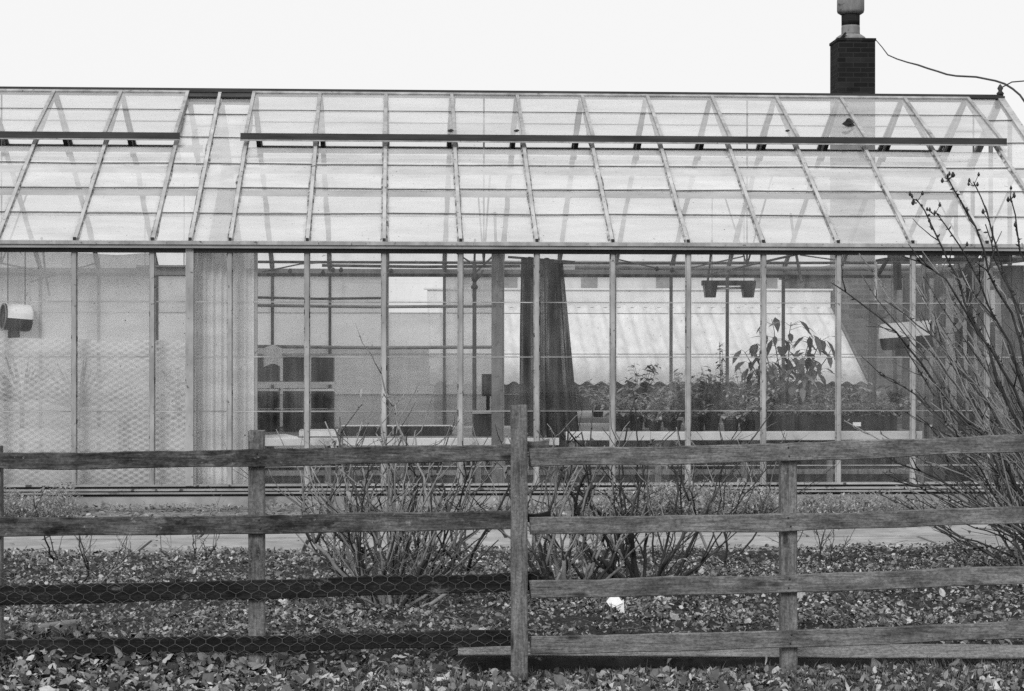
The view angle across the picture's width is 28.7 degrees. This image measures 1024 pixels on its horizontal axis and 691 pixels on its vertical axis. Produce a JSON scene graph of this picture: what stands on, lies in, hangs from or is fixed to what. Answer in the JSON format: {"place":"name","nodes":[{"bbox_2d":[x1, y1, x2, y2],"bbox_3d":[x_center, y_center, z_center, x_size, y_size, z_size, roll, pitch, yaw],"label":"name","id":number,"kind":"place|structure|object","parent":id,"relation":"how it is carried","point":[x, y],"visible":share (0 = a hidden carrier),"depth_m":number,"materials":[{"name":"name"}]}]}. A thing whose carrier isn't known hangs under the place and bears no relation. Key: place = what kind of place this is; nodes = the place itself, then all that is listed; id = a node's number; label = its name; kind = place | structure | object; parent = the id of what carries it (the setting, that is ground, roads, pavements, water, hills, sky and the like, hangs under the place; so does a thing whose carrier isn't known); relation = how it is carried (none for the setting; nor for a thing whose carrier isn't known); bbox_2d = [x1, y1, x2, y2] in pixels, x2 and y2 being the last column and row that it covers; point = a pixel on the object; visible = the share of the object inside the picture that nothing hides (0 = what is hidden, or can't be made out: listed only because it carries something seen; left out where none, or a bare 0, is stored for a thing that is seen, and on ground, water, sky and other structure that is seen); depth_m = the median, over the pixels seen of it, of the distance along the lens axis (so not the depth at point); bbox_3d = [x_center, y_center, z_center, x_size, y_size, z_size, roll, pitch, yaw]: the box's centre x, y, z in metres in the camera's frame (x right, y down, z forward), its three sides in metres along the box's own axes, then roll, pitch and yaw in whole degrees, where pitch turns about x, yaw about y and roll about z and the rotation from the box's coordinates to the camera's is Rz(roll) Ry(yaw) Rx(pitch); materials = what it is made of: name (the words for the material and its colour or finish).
{"place":"outdoors","nodes":[
{"label":"outdoors","id":0,"kind":"place"},
{"bbox_2d":[12,504,1005,524],"bbox_3d":[-0.047,1.571,18.168,18.000,0.083,2.480,0,0,-3],"label":"gravel strip","id":1,"kind":"object","parent":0,"point":[109,513],"visible":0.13,"depth_m":18.67,"materials":[{"name":"gravel"}]},
{"bbox_2d":[4,477,1002,516],"bbox_3d":[0.377,1.405,18.303,10.745,0.371,1.838,0,0,-3],"label":"ground cover","id":2,"kind":"object","parent":1,"relation":"on","point":[21,506],"visible":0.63,"depth_m":18.30,"materials":[{"name":"grey plant"}]},
{"bbox_2d":[4,501,1019,549],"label":"scattered leaves","id":3,"kind":"object","parent":1,"relation":"on","point":[142,511],"visible":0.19,"depth_m":18.28,"materials":[{"name":"grey plant"}]},
{"bbox_2d":[0,547,1023,690],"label":"soil bed","id":4,"kind":"object","parent":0,"point":[551,664],"visible":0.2,"depth_m":11.35,"materials":[{"name":"soil"}]},
{"bbox_2d":[40,619,76,631],"bbox_3d":[-2.375,1.480,10.474,0.188,0.078,0.100,0,0,-12],"label":"brick lump","id":5,"kind":"object","parent":4,"relation":"on","point":[47,625],"visible":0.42,"depth_m":10.44,"materials":[{"name":"ceramic"}]},
{"bbox_2d":[31,486,145,582],"bbox_3d":[-2.696,1.230,12.815,0.779,0.689,0.362,0,0,-28],"label":"rose bush","id":6,"kind":"object","parent":4,"relation":"on","point":[86,559],"visible":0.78,"depth_m":12.77,"materials":[{"name":"grey plant"}]},
{"bbox_2d":[149,490,225,562],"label":"rose bush","id":7,"kind":"object","parent":4,"relation":"on","point":[195,553],"visible":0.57,"depth_m":13.86,"materials":[{"name":"grey plant"}]},
{"bbox_2d":[224,323,555,610],"bbox_3d":[-0.779,0.726,11.652,1.932,1.716,1.254,0,0,10],"label":"rose bush","id":8,"kind":"object","parent":4,"relation":"on","point":[347,539],"visible":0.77,"depth_m":11.55,"materials":[{"name":"grey plant"}]},
{"bbox_2d":[0,404,1023,687],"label":"wooden fence","id":9,"kind":"object","parent":4,"relation":"on","point":[518,580],"visible":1,"depth_m":9.60,"materials":[{"name":"grey wood"}]},
{"bbox_2d":[0,538,1023,690],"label":"fallen leaves","id":10,"kind":"object","parent":4,"relation":"on","point":[26,665],"visible":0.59,"depth_m":10.71,"materials":[{"name":"grey plant"}]},
{"bbox_2d":[606,597,624,612],"bbox_3d":[0.588,1.474,11.382,0.105,0.122,0.040,0,0,-3],"label":"paper scrap","id":11,"kind":"object","parent":10,"relation":"on","point":[617,602],"visible":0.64,"depth_m":11.38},
{"bbox_2d":[8,653,1023,690],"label":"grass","id":12,"kind":"structure","parent":4,"relation":"on","point":[913,666],"depth_m":9.45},
{"bbox_2d":[466,405,666,579],"bbox_3d":[0.328,0.960,12.071,1.304,1.247,1.239,0,0,-3],"label":"rose bush","id":13,"kind":"object","parent":4,"relation":"on","point":[549,557],"visible":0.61,"depth_m":12.16,"materials":[{"name":"grey plant"}]},
{"bbox_2d":[532,392,772,577],"bbox_3d":[0.874,0.936,12.405,1.568,1.301,1.295,0,0,-3],"label":"rose bush","id":14,"kind":"object","parent":4,"relation":"on","point":[665,560],"visible":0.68,"depth_m":12.30,"materials":[{"name":"grey plant"}]},
{"bbox_2d":[458,642,1023,660],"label":"edging plank","id":15,"kind":"object","parent":4,"relation":"on","point":[988,652],"visible":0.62,"depth_m":10.02,"materials":[{"name":"grey wood"}]},
{"bbox_2d":[665,418,840,562],"bbox_3d":[1.729,1.041,14.320,1.295,1.070,0.703,0,0,-37],"label":"rose bush","id":16,"kind":"object","parent":4,"relation":"on","point":[688,496],"visible":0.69,"depth_m":14.16,"materials":[{"name":"grey plant"}]},
{"bbox_2d":[776,496,862,560],"bbox_3d":[2.201,1.326,14.200,0.657,0.502,0.437,0,0,-3],"label":"rose bush","id":17,"kind":"object","parent":4,"relation":"on","point":[820,546],"visible":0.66,"depth_m":14.18,"materials":[{"name":"plant"}]},
{"bbox_2d":[832,171,1023,565],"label":"bare shrub","id":18,"kind":"object","parent":4,"relation":"on","point":[1007,489],"visible":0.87,"depth_m":12.77,"materials":[{"name":"plant"}]},
{"bbox_2d":[0,0,1023,311],"label":"sky","id":19,"kind":"structure","parent":0,"point":[745,46],"materials":[{"name":"white"}]},
{"bbox_2d":[4,524,1023,555],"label":"path","id":20,"kind":"structure","parent":0,"point":[921,535],"depth_m":15.77,"materials":[{"name":"concrete"}]},
{"bbox_2d":[271,463,998,483],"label":"greenhouse floor","id":21,"kind":"structure","parent":0,"point":[844,477],"depth_m":23.24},
{"bbox_2d":[265,426,558,483],"bbox_3d":[-1.139,1.208,20.835,3.061,0.642,2.523,0,0,-3],"label":"potting bench","id":22,"kind":"object","parent":21,"relation":"on","point":[469,440],"visible":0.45,"depth_m":19.62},
{"bbox_2d":[258,409,280,430],"bbox_3d":[-2.627,0.802,21.482,0.262,0.225,0.425,0,0,-3],"label":"crate","id":23,"kind":"object","parent":22,"relation":"on","point":[268,421],"visible":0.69,"depth_m":21.29,"materials":[{"name":"black plastic"}]},
{"bbox_2d":[258,388,280,408],"bbox_3d":[-2.627,0.567,21.482,0.262,0.209,0.425,0,0,-3],"label":"crate","id":24,"kind":"object","parent":23,"relation":"on","point":[268,398],"visible":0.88,"depth_m":21.29,"materials":[{"name":"black plastic"}]},
{"bbox_2d":[258,381,335,384],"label":"shelf board","id":25,"kind":"object","parent":24,"relation":"on","point":[294,383],"visible":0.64,"depth_m":21.27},
{"bbox_2d":[258,354,279,381],"bbox_3d":[-2.627,0.250,21.482,0.262,0.312,0.425,0,0,-3],"label":"crate","id":26,"kind":"object","parent":25,"relation":"on","point":[269,373],"visible":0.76,"depth_m":21.28,"materials":[{"name":"black plastic"}]},
{"bbox_2d":[263,345,281,366],"bbox_3d":[-2.535,0.112,21.198,0.196,0.236,0.076,0,0,-3],"label":"white rag","id":27,"kind":"object","parent":26,"relation":"on","point":[272,354],"visible":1,"depth_m":21.19,"materials":[{"name":"fabric"}]},
{"bbox_2d":[282,354,303,381],"bbox_3d":[-2.322,0.251,21.500,0.273,0.312,0.425,0,0,-3],"label":"crate","id":28,"kind":"object","parent":25,"relation":"on","point":[293,367],"visible":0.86,"depth_m":21.30,"materials":[{"name":"black plastic"}]},
{"bbox_2d":[310,354,334,381],"bbox_3d":[-2.034,0.251,21.516,0.252,0.312,0.425,0,0,-3],"label":"crate","id":29,"kind":"object","parent":25,"relation":"on","point":[322,367],"visible":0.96,"depth_m":21.32,"materials":[{"name":"black plastic"}]},
{"bbox_2d":[265,434,297,437],"bbox_3d":[-2.300,0.900,19.856,0.402,0.020,0.590,0,0,-3],"label":"white sheet","id":30,"kind":"object","parent":22,"relation":"on","point":[281,436],"visible":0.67,"depth_m":19.89,"materials":[{"name":"paper"}]},
{"bbox_2d":[282,409,303,430],"bbox_3d":[-2.323,0.802,21.500,0.273,0.225,0.425,0,0,-3],"label":"crate","id":31,"kind":"object","parent":22,"relation":"on","point":[293,421],"visible":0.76,"depth_m":21.30,"materials":[{"name":"black plastic"}]},
{"bbox_2d":[282,388,303,408],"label":"crate","id":32,"kind":"object","parent":31,"relation":"on","point":[293,398],"visible":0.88,"depth_m":21.30,"materials":[{"name":"black plastic"}]},
{"bbox_2d":[299,429,337,435],"bbox_3d":[-1.962,0.885,20.321,0.385,0.058,0.350,0,0,-3],"label":"seed tray","id":33,"kind":"object","parent":22,"relation":"on","point":[319,432],"visible":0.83,"depth_m":20.15,"materials":[{"name":"white paint"}]},
{"bbox_2d":[310,409,334,428],"bbox_3d":[-2.034,0.802,21.516,0.252,0.225,0.425,0,0,-3],"label":"crate","id":34,"kind":"object","parent":22,"relation":"on","point":[318,419],"visible":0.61,"depth_m":21.32,"materials":[{"name":"black plastic"}]},
{"bbox_2d":[310,388,334,408],"bbox_3d":[-2.034,0.567,21.516,0.252,0.209,0.425,0,0,-3],"label":"crate","id":35,"kind":"object","parent":34,"relation":"on","point":[319,399],"visible":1,"depth_m":21.32,"materials":[{"name":"black plastic"}]},
{"bbox_2d":[341,425,392,435],"bbox_3d":[-1.489,0.867,20.459,0.536,0.095,0.322,0,0,-3],"label":"seed tray","id":36,"kind":"object","parent":22,"relation":"on","point":[353,430],"visible":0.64,"depth_m":20.30,"materials":[{"name":"black plastic"}]},
{"bbox_2d":[265,475,545,477],"bbox_3d":[-1.106,1.327,20.470,2.892,0.025,0.500,0,0,-3],"label":"shelf","id":37,"kind":"object","parent":22,"relation":"attached to","point":[445,476],"depth_m":20.21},
{"bbox_2d":[393,425,451,435],"bbox_3d":[-0.913,0.868,20.492,0.609,0.095,0.322,0,0,-3],"label":"seed tray","id":38,"kind":"object","parent":22,"relation":"on","point":[427,430],"visible":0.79,"depth_m":20.34,"materials":[{"name":"black plastic"}]},
{"bbox_2d":[471,410,490,435],"bbox_3d":[-0.297,0.792,20.417,0.235,0.247,0.440,0,0,-3],"label":"plant pot","id":39,"kind":"object","parent":22,"relation":"on","point":[481,422],"visible":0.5,"depth_m":20.22,"materials":[{"name":"black plastic"}]},
{"bbox_2d":[470,262,483,482],"bbox_3d":[-0.365,0.330,20.814,0.145,2.399,0.072,0,0,-3],"label":"standpipe","id":40,"kind":"object","parent":21,"relation":"on","point":[475,276],"visible":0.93,"depth_m":20.80,"materials":[{"name":"metal"}]},
{"bbox_2d":[482,374,490,478],"bbox_3d":[-0.271,0.929,23.013,0.150,1.202,0.220,0,0,-3],"label":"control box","id":41,"kind":"object","parent":21,"relation":"on","point":[486,385],"visible":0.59,"depth_m":22.92,"materials":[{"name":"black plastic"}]},
{"bbox_2d":[0,84,1023,508],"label":"greenhouse","id":42,"kind":"object","parent":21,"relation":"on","point":[226,308],"visible":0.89,"depth_m":20.40,"materials":[{"name":"glass"}]},
{"bbox_2d":[0,252,33,337],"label":"fan heater","id":43,"kind":"object","parent":42,"relation":"hanging from","point":[21,316],"visible":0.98,"depth_m":19.19,"materials":[{"name":"white metal"}]},
{"bbox_2d":[0,252,148,341],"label":"plastic film","id":44,"kind":"object","parent":42,"relation":"hanging from","point":[106,277],"visible":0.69,"depth_m":19.41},
{"bbox_2d":[0,338,184,483],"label":"bubble film","id":45,"kind":"object","parent":42,"relation":"attached to","point":[110,385],"visible":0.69,"depth_m":19.22,"materials":[{"name":"plastic"}]},
{"bbox_2d":[156,265,185,274],"bbox_3d":[-3.969,-1.329,22.834,0.633,1.049,0.250,0,0,-3],"label":"tube lamp","id":46,"kind":"object","parent":42,"relation":"hanging from","point":[168,270],"visible":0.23,"depth_m":22.76,"materials":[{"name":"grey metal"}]},
{"bbox_2d":[508,256,578,445],"bbox_3d":[0.337,0.060,19.865,0.728,1.899,0.239,0,0,-19],"label":"hanging cloth","id":47,"kind":"object","parent":42,"relation":"hanging from","point":[557,390],"visible":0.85,"depth_m":19.82,"materials":[{"name":"fabric"}]},
{"bbox_2d":[701,280,755,297],"bbox_3d":[2.402,-1.090,22.175,0.592,1.116,0.150,0,0,-3],"label":"grow lamp","id":48,"kind":"object","parent":42,"relation":"hanging from","point":[711,288],"visible":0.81,"depth_m":22.12,"materials":[{"name":"black plastic"}]},
{"bbox_2d":[842,118,854,126],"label":"dead leaf","id":49,"kind":"object","parent":42,"relation":"on","point":[848,122],"visible":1,"depth_m":21.71,"materials":[{"name":"black plant"}]},
{"bbox_2d":[878,256,938,355],"bbox_3d":[4.078,-0.404,20.568,0.597,1.022,0.294,0,0,22],"label":"fan heater","id":50,"kind":"object","parent":42,"relation":"hanging from","point":[891,341],"visible":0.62,"depth_m":20.50,"materials":[{"name":"white metal"}]},
{"bbox_2d":[931,294,964,333],"bbox_3d":[4.717,-0.343,21.677,0.376,0.436,0.081,0,0,-3],"label":"hose coil","id":51,"kind":"object","parent":42,"relation":"hanging from","point":[958,325],"visible":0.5,"depth_m":21.66,"materials":[{"name":"grey rubber"}]},
{"bbox_2d":[875,258,1023,277],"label":"wall shelf","id":52,"kind":"object","parent":42,"relation":"attached to","point":[886,260],"depth_m":21.30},
{"bbox_2d":[893,262,901,289],"bbox_3d":[4.130,-0.744,21.424,0.101,0.303,0.021,0,0,-3],"label":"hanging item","id":53,"kind":"object","parent":52,"relation":"hanging from","point":[897,276],"visible":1,"depth_m":21.41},
{"bbox_2d":[921,262,935,272],"bbox_3d":[4.464,-0.836,21.442,0.167,0.108,0.020,0,0,-3],"label":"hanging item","id":54,"kind":"object","parent":52,"relation":"attached to","point":[927,269],"visible":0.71,"depth_m":21.43,"materials":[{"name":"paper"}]},
{"bbox_2d":[876,40,1023,101],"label":"cable","id":55,"kind":"object","parent":42,"relation":"attached to","point":[1013,89],"visible":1,"depth_m":25.50,"materials":[{"name":"rubber"}]},
{"bbox_2d":[955,285,959,317],"bbox_3d":[4.782,-0.472,21.461,0.057,0.355,0.020,0,0,-3],"label":"hanging item","id":56,"kind":"object","parent":42,"relation":"hanging from","point":[957,290],"visible":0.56,"depth_m":21.45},
{"bbox_2d":[990,290,994,321],"bbox_3d":[5.163,-0.424,21.482,0.058,0.345,0.021,0,0,-3],"label":"hanging item","id":57,"kind":"object","parent":42,"relation":"hanging from","point":[992,296],"visible":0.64,"depth_m":21.47,"materials":[{"name":"white paint"}]},
{"bbox_2d":[556,423,921,482],"bbox_3d":[2.254,1.181,20.631,3.551,0.702,1.723,0,0,-3],"label":"potting bench","id":58,"kind":"object","parent":21,"relation":"on","point":[599,433],"visible":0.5,"depth_m":19.82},
{"bbox_2d":[578,385,638,430],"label":"potted plant","id":59,"kind":"object","parent":58,"relation":"on","point":[620,420],"visible":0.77,"depth_m":20.05,"materials":[{"name":"grey plant"}]},
{"bbox_2d":[593,401,656,430],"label":"potted plant","id":60,"kind":"object","parent":58,"relation":"on","point":[632,422],"visible":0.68,"depth_m":20.17,"materials":[{"name":"grey plant"}]},
{"bbox_2d":[594,394,657,427],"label":"potted plant","id":61,"kind":"object","parent":58,"relation":"on","point":[626,419],"visible":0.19,"depth_m":20.87,"materials":[{"name":"grey plant"}]},
{"bbox_2d":[622,397,671,430],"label":"potted plant","id":62,"kind":"object","parent":58,"relation":"on","point":[654,424],"visible":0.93,"depth_m":20.10,"materials":[{"name":"grey plant"}]},
{"bbox_2d":[622,386,699,427],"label":"potted plant","id":63,"kind":"object","parent":58,"relation":"on","point":[664,419],"visible":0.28,"depth_m":20.93,"materials":[{"name":"grey plant"}]},
{"bbox_2d":[630,385,692,427],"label":"potted plant","id":64,"kind":"object","parent":58,"relation":"on","point":[646,425],"visible":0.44,"depth_m":20.92,"materials":[{"name":"grey plant"}]},
{"bbox_2d":[644,385,701,430],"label":"potted plant","id":65,"kind":"object","parent":58,"relation":"on","point":[671,422],"visible":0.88,"depth_m":20.22,"materials":[{"name":"grey plant"}]},
{"bbox_2d":[669,380,713,430],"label":"potted plant","id":66,"kind":"object","parent":58,"relation":"on","point":[698,424],"visible":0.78,"depth_m":20.10,"materials":[{"name":"grey plant"}]},
{"bbox_2d":[654,398,735,421],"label":"potted plant","id":67,"kind":"object","parent":58,"relation":"on","point":[700,412],"visible":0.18,"depth_m":20.99,"materials":[{"name":"grey plant"}]},
{"bbox_2d":[681,384,737,413],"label":"potted plant","id":68,"kind":"object","parent":58,"relation":"on","point":[720,401],"visible":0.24,"depth_m":20.91,"materials":[{"name":"grey plant"}]},
{"bbox_2d":[691,366,729,429],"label":"potted plant","id":69,"kind":"object","parent":58,"relation":"on","point":[710,422],"visible":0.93,"depth_m":20.23,"materials":[{"name":"grey plant"}]},
{"bbox_2d":[702,400,756,430],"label":"potted plant","id":70,"kind":"object","parent":58,"relation":"on","point":[730,423],"visible":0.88,"depth_m":20.05,"materials":[{"name":"grey plant"}]},
{"bbox_2d":[723,382,786,430],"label":"potted plant","id":71,"kind":"object","parent":58,"relation":"on","point":[750,421],"visible":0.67,"depth_m":20.20,"materials":[{"name":"grey plant"}]},
{"bbox_2d":[736,385,795,414],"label":"potted plant","id":72,"kind":"object","parent":58,"relation":"on","point":[769,394],"visible":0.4,"depth_m":21.07,"materials":[{"name":"grey plant"}]},
{"bbox_2d":[732,317,841,411],"bbox_3d":[2.910,0.277,21.129,1.208,1.164,0.798,0,0,-3],"label":"tall plant","id":73,"kind":"object","parent":58,"relation":"on","point":[805,385],"visible":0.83,"depth_m":21.06,"materials":[{"name":"grey plant"}]},
{"bbox_2d":[751,401,834,429],"bbox_3d":[2.873,0.714,20.393,0.939,0.288,0.449,0,0,-3],"label":"seed tray","id":74,"kind":"object","parent":58,"relation":"on","point":[803,420],"visible":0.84,"depth_m":20.24,"materials":[{"name":"black plastic"}]},
{"bbox_2d":[793,388,841,414],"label":"potted plant","id":75,"kind":"object","parent":58,"relation":"on","point":[820,401],"visible":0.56,"depth_m":20.82,"materials":[{"name":"grey plant"}]},
{"bbox_2d":[826,382,884,409],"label":"potted plant","id":76,"kind":"object","parent":58,"relation":"on","point":[861,398],"visible":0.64,"depth_m":21.14,"materials":[{"name":"grey plant"}]},
{"bbox_2d":[841,402,897,429],"bbox_3d":[3.620,0.717,20.441,0.654,0.284,0.446,0,0,-3],"label":"seed tray","id":77,"kind":"object","parent":58,"relation":"on","point":[877,420],"visible":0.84,"depth_m":20.28,"materials":[{"name":"black plastic"}]},
{"bbox_2d":[863,396,930,417],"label":"potted plant","id":78,"kind":"object","parent":58,"relation":"on","point":[899,406],"visible":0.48,"depth_m":20.87,"materials":[{"name":"grey plant"}]},
{"bbox_2d":[565,411,929,475],"bbox_3d":[2.796,1.181,24.508,4.226,0.702,1.845,0,0,-3],"label":"potting bench","id":79,"kind":"object","parent":21,"relation":"on","point":[586,416],"visible":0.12,"depth_m":23.75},
{"bbox_2d":[577,379,634,416],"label":"potted plant","id":80,"kind":"object","parent":79,"relation":"on","point":[597,412],"visible":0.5,"depth_m":24.03,"materials":[{"name":"grey plant"}]},
{"bbox_2d":[621,364,660,415],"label":"potted plant","id":81,"kind":"object","parent":79,"relation":"on","point":[652,370],"visible":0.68,"depth_m":24.34,"materials":[{"name":"grey plant"}]},
{"bbox_2d":[652,369,707,416],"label":"potted plant","id":82,"kind":"object","parent":79,"relation":"on","point":[676,379],"visible":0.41,"depth_m":24.23,"materials":[{"name":"grey plant"}]},
{"bbox_2d":[693,369,732,412],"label":"potted plant","id":83,"kind":"object","parent":79,"relation":"on","point":[715,383],"visible":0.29,"depth_m":24.41,"materials":[{"name":"grey plant"}]},
{"bbox_2d":[714,342,729,413],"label":"potted plant","id":84,"kind":"object","parent":79,"relation":"on","point":[721,371],"visible":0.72,"depth_m":24.69,"materials":[{"name":"grey plant"}]},
{"bbox_2d":[728,368,768,403],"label":"potted plant","id":85,"kind":"object","parent":79,"relation":"on","point":[752,386],"visible":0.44,"depth_m":24.33,"materials":[{"name":"grey plant"}]},
{"bbox_2d":[769,367,821,407],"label":"potted plant","id":86,"kind":"object","parent":79,"relation":"on","point":[789,381],"visible":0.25,"depth_m":24.44,"materials":[{"name":"grey plant"}]},
{"bbox_2d":[811,383,856,413],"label":"potted plant","id":87,"kind":"object","parent":79,"relation":"on","point":[831,397],"visible":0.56,"depth_m":24.32,"materials":[{"name":"grey plant"}]},
{"bbox_2d":[848,390,885,412],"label":"potted plant","id":88,"kind":"object","parent":79,"relation":"on","point":[864,401],"visible":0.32,"depth_m":24.38,"materials":[{"name":"grey plant"}]},
{"bbox_2d":[878,384,901,416],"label":"potted plant","id":89,"kind":"object","parent":79,"relation":"on","point":[892,395],"visible":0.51,"depth_m":24.26,"materials":[{"name":"grey plant"}]},
{"bbox_2d":[867,301,876,481],"bbox_3d":[3.944,0.522,21.913,0.091,2.025,0.164,0,0,19],"label":"timber board","id":90,"kind":"object","parent":21,"relation":"on","point":[872,341],"visible":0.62,"depth_m":21.92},
{"bbox_2d":[902,273,909,481],"bbox_3d":[4.408,0.364,22.341,0.118,2.342,0.130,0,0,-3],"label":"timber board","id":91,"kind":"object","parent":21,"relation":"on","point":[906,361],"visible":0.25,"depth_m":22.33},
{"bbox_2d":[916,269,924,481],"bbox_3d":[4.555,0.342,22.349,0.105,2.387,0.167,0,0,18],"label":"timber board","id":92,"kind":"object","parent":21,"relation":"on","point":[920,308],"visible":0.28,"depth_m":22.33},
{"bbox_2d":[933,276,945,480],"bbox_3d":[4.842,0.376,22.666,0.174,2.321,0.130,0,0,-3],"label":"timber board","id":93,"kind":"object","parent":21,"relation":"on","point":[939,289],"visible":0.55,"depth_m":22.65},
{"bbox_2d":[954,301,967,481],"bbox_3d":[5.065,0.516,22.578,0.093,2.039,0.167,0,0,-27],"label":"timber board","id":94,"kind":"object","parent":21,"relation":"on","point":[963,456],"visible":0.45,"depth_m":22.56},
{"bbox_2d":[965,264,976,479],"bbox_3d":[5.140,0.309,22.383,0.072,2.452,0.154,0,0,-23],"label":"timber board","id":95,"kind":"object","parent":21,"relation":"on","point":[968,272],"visible":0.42,"depth_m":22.38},
{"bbox_2d":[975,281,991,480],"bbox_3d":[5.231,0.412,22.188,0.101,2.249,0.182,0,0,-32],"label":"timber board","id":96,"kind":"object","parent":21,"relation":"on","point":[980,311],"visible":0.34,"depth_m":22.20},
{"bbox_2d":[990,286,995,479],"bbox_3d":[5.349,0.438,22.296,0.087,2.195,0.131,0,0,-3],"label":"timber board","id":97,"kind":"object","parent":21,"relation":"on","point":[992,332],"visible":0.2,"depth_m":22.29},
{"bbox_2d":[1000,266,1023,480],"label":"timber board","id":98,"kind":"object","parent":21,"relation":"on","point":[1014,272],"visible":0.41,"depth_m":21.61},
{"label":"ground","id":99,"kind":"structure","parent":0,"visible":0},
{"bbox_2d":[456,260,800,307],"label":"pale house","id":100,"kind":"structure","parent":99,"relation":"on","point":[603,282],"depth_m":48.21,"materials":[{"name":"white paint"}]},
{"bbox_2d":[504,277,516,287],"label":"window","id":101,"kind":"structure","parent":100,"relation":"in","point":[509,282],"depth_m":48.05,"materials":[{"name":"glass"}]},
{"bbox_2d":[581,277,596,287],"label":"window","id":102,"kind":"structure","parent":100,"relation":"in","point":[586,282],"depth_m":48.16,"materials":[{"name":"glass"}]},
{"bbox_2d":[656,278,668,287],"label":"window","id":103,"kind":"structure","parent":100,"relation":"in","point":[660,282],"depth_m":48.26,"materials":[{"name":"glass"}]},
{"bbox_2d":[754,278,776,288],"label":"window","id":104,"kind":"structure","parent":100,"relation":"in","point":[771,283],"depth_m":48.40,"materials":[{"name":"glass"}]},
{"bbox_2d":[424,288,867,446],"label":"shed","id":105,"kind":"structure","parent":99,"relation":"on","point":[589,335],"depth_m":28.60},
{"bbox_2d":[779,0,1023,455],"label":"boiler house","id":106,"kind":"structure","parent":99,"relation":"on","point":[852,59],"depth_m":30.07,"materials":[{"name":"brick"}]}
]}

